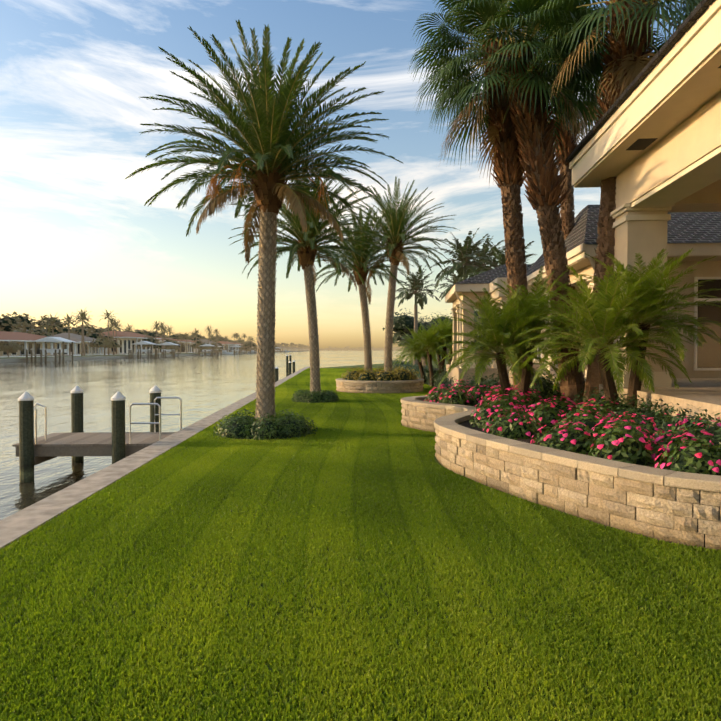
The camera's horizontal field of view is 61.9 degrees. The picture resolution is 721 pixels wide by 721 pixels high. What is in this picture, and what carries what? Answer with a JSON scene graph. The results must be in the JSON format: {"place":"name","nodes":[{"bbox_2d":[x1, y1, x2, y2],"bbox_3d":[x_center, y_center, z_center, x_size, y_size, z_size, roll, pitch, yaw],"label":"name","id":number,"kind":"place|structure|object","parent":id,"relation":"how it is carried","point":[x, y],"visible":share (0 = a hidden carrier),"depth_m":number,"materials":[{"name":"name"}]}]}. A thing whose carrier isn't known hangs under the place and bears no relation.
{"place":"outdoors","nodes":[
{"label":"outdoors","id":0,"kind":"place"},
{"bbox_2d":[0,350,410,520],"bbox_3d":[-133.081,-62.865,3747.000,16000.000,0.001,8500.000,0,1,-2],"label":"water","id":1,"kind":"structure","parent":0,"point":[201,386],"depth_m":35.88,"materials":[{"name":"grey liquid"}]},
{"bbox_2d":[13,385,181,482],"bbox_3d":[-5.360,2.327,12.649,2.932,3.480,2.290,0,1,-2],"label":"dock","id":2,"kind":"object","parent":1,"relation":"in","point":[117,443],"visible":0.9,"depth_m":11.81,"materials":[{"name":"brown"}]},
{"bbox_2d":[275,354,294,381],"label":"mooring piles","id":3,"kind":"object","parent":1,"relation":"on","point":[288,368],"visible":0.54,"depth_m":46.70,"materials":[{"name":"black wood"}]},
{"bbox_2d":[0,0,695,348],"label":"sky","id":4,"kind":"structure","parent":0,"point":[76,234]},
{"bbox_2d":[0,351,720,720],"bbox_3d":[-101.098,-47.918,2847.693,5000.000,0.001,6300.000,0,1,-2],"label":"ground","id":5,"kind":"structure","parent":0,"point":[434,365],"depth_m":4.17,"materials":[{"name":"green plant"}]},
{"bbox_2d":[0,311,279,356],"bbox_3d":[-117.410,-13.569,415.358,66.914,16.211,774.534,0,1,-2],"label":"shore trees","id":6,"kind":"object","parent":5,"relation":"on","point":[20,323],"visible":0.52,"depth_m":230.88,"materials":[{"name":"green plant"}]},
{"bbox_2d":[0,331,288,361],"bbox_3d":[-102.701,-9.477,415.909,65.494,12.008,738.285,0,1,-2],"label":"houses","id":7,"kind":"structure","parent":5,"relation":"on","point":[35,346],"depth_m":198.21,"materials":[{"name":"beige"}]},
{"bbox_2d":[0,351,309,548],"bbox_3d":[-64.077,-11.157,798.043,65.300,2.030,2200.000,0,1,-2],"label":"seawall","id":8,"kind":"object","parent":5,"relation":"on","point":[24,522],"visible":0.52,"depth_m":8.39,"materials":[{"name":"concrete"}]},
{"bbox_2d":[41,308,275,355],"bbox_3d":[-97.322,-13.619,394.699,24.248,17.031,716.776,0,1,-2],"label":"distant trees","id":9,"kind":"object","parent":5,"relation":"on","point":[82,317],"visible":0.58,"depth_m":214.58,"materials":[{"name":"green plant"}]},
{"bbox_2d":[291,388,338,402],"bbox_3d":[-1.579,1.224,20.846,1.734,0.492,1.802,0,1,-2],"label":"shrub","id":10,"kind":"object","parent":5,"relation":"on","point":[305,395],"visible":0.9,"depth_m":20.30,"materials":[{"name":"green plant"}]},
{"bbox_2d":[336,378,423,393],"bbox_3d":[0.844,1.069,26.259,3.858,0.520,3.855,0,1,-2],"label":"stone planter","id":11,"kind":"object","parent":5,"relation":"on","point":[378,387],"depth_m":24.61,"materials":[{"name":"stone"}]},
{"bbox_2d":[254,343,538,363],"bbox_3d":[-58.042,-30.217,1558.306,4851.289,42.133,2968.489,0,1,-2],"label":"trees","id":12,"kind":"object","parent":5,"relation":"on","point":[291,347],"visible":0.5,"depth_m":1555.86,"materials":[{"name":"green plant"}]},
{"bbox_2d":[383,308,492,369],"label":"trees","id":13,"kind":"object","parent":5,"relation":"on","point":[404,322],"visible":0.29,"depth_m":62.87,"materials":[{"name":"green plant"}]},
{"bbox_2d":[395,228,536,365],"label":"palms","id":14,"kind":"object","parent":5,"relation":"on","point":[468,251],"visible":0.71,"depth_m":45.00,"materials":[{"name":"green"}]},
{"bbox_2d":[401,395,720,549],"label":"planter wall","id":15,"kind":"structure","parent":5,"relation":"on","point":[671,506],"depth_m":6.38,"materials":[{"name":"stone"}]},
{"bbox_2d":[444,0,720,427],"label":"house","id":16,"kind":"structure","parent":5,"relation":"on","point":[651,140],"depth_m":11.10,"materials":[{"name":"paint"}]},
{"bbox_2d":[219,368,669,468],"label":"planter soil","id":17,"kind":"structure","parent":0,"point":[466,424],"depth_m":9.39,"materials":[{"name":"brown soil"}]},
{"bbox_2d":[125,20,402,421],"bbox_3d":[-2.027,-2.639,12.993,5.744,8.398,5.560,0,1,-2],"label":"date palm","id":18,"kind":"object","parent":17,"relation":"on","point":[271,142],"visible":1,"depth_m":12.36,"materials":[{"name":"green plant"}]},
{"bbox_2d":[213,408,317,440],"bbox_3d":[-2.021,1.329,12.884,2.292,0.559,2.281,0,1,-2],"label":"shrub","id":19,"kind":"object","parent":17,"relation":"on","point":[285,425],"visible":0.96,"depth_m":12.22,"materials":[{"name":"green plant"}]},
{"bbox_2d":[228,162,384,391],"bbox_3d":[-1.839,-2.662,20.974,5.504,8.167,5.560,0,1,-2],"label":"date palm","id":20,"kind":"object","parent":17,"relation":"on","point":[305,247],"visible":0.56,"depth_m":20.74,"materials":[{"name":"green plant"}]},
{"bbox_2d":[300,206,416,371],"bbox_3d":[-0.046,-3.058,27.340,5.354,7.857,5.432,0,1,-2],"label":"date palm","id":21,"kind":"object","parent":17,"relation":"on","point":[363,270],"visible":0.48,"depth_m":27.06,"materials":[{"name":"green plant"}]},
{"bbox_2d":[341,365,419,380],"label":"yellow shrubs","id":22,"kind":"object","parent":17,"relation":"on","point":[401,374],"visible":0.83,"depth_m":25.23,"materials":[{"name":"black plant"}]},
{"bbox_2d":[338,176,457,372],"bbox_3d":[1.553,-3.414,26.007,5.331,8.615,5.382,0,1,-2],"label":"date palm","id":23,"kind":"object","parent":17,"relation":"on","point":[397,236],"visible":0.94,"depth_m":25.65,"materials":[{"name":"green plant"}]},
{"bbox_2d":[393,315,452,385],"bbox_3d":[3.636,-0.519,30.412,4.069,3.512,4.208,0,1,-2],"label":"pygmy palm","id":24,"kind":"object","parent":17,"relation":"on","point":[424,343],"visible":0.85,"depth_m":29.80,"materials":[{"name":"green plant"}]},
{"bbox_2d":[425,318,452,369],"bbox_3d":[4.971,-0.778,34.809,2.868,3.900,4.232,1,1,44],"label":"pygmy palm","id":25,"kind":"object","parent":17,"relation":"on","point":[439,362],"visible":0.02,"depth_m":34.48,"materials":[{"name":"green plant"}]},
{"bbox_2d":[407,0,600,393],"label":"fan palm","id":26,"kind":"object","parent":17,"relation":"on","point":[507,170],"visible":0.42,"depth_m":13.97,"materials":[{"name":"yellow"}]},
{"bbox_2d":[436,266,587,398],"bbox_3d":[3.321,-0.445,12.594,3.602,2.992,3.224,0,1,-2],"label":"pygmy palm","id":27,"kind":"object","parent":17,"relation":"on","point":[508,325],"visible":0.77,"depth_m":12.23,"materials":[{"name":"green plant"}]},
{"bbox_2d":[421,0,610,408],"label":"fan palm","id":28,"kind":"object","parent":17,"relation":"on","point":[535,139],"visible":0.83,"depth_m":13.07,"materials":[{"name":"green"}]},
{"bbox_2d":[392,358,720,467],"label":"hedges","id":29,"kind":"object","parent":17,"relation":"on","point":[714,430],"visible":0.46,"depth_m":9.06,"materials":[{"name":"green plant"}]},
{"bbox_2d":[515,1,609,301],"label":"fan palm","id":30,"kind":"object","parent":17,"relation":"on","point":[569,145],"visible":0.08,"depth_m":17.55,"materials":[{"name":"brown plant"}]},
{"bbox_2d":[425,378,720,475],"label":"flower shrubs","id":31,"kind":"object","parent":17,"relation":"on","point":[586,429],"visible":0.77,"depth_m":7.67,"materials":[{"name":"green plant"}]},
{"bbox_2d":[521,0,701,404],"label":"fan palm","id":32,"kind":"object","parent":17,"relation":"on","point":[629,50],"visible":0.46,"depth_m":11.75,"materials":[{"name":"green"}]},
{"bbox_2d":[512,248,720,406],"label":"pygmy palm","id":33,"kind":"object","parent":17,"relation":"on","point":[606,321],"visible":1,"depth_m":9.56,"materials":[{"name":"green plant"}]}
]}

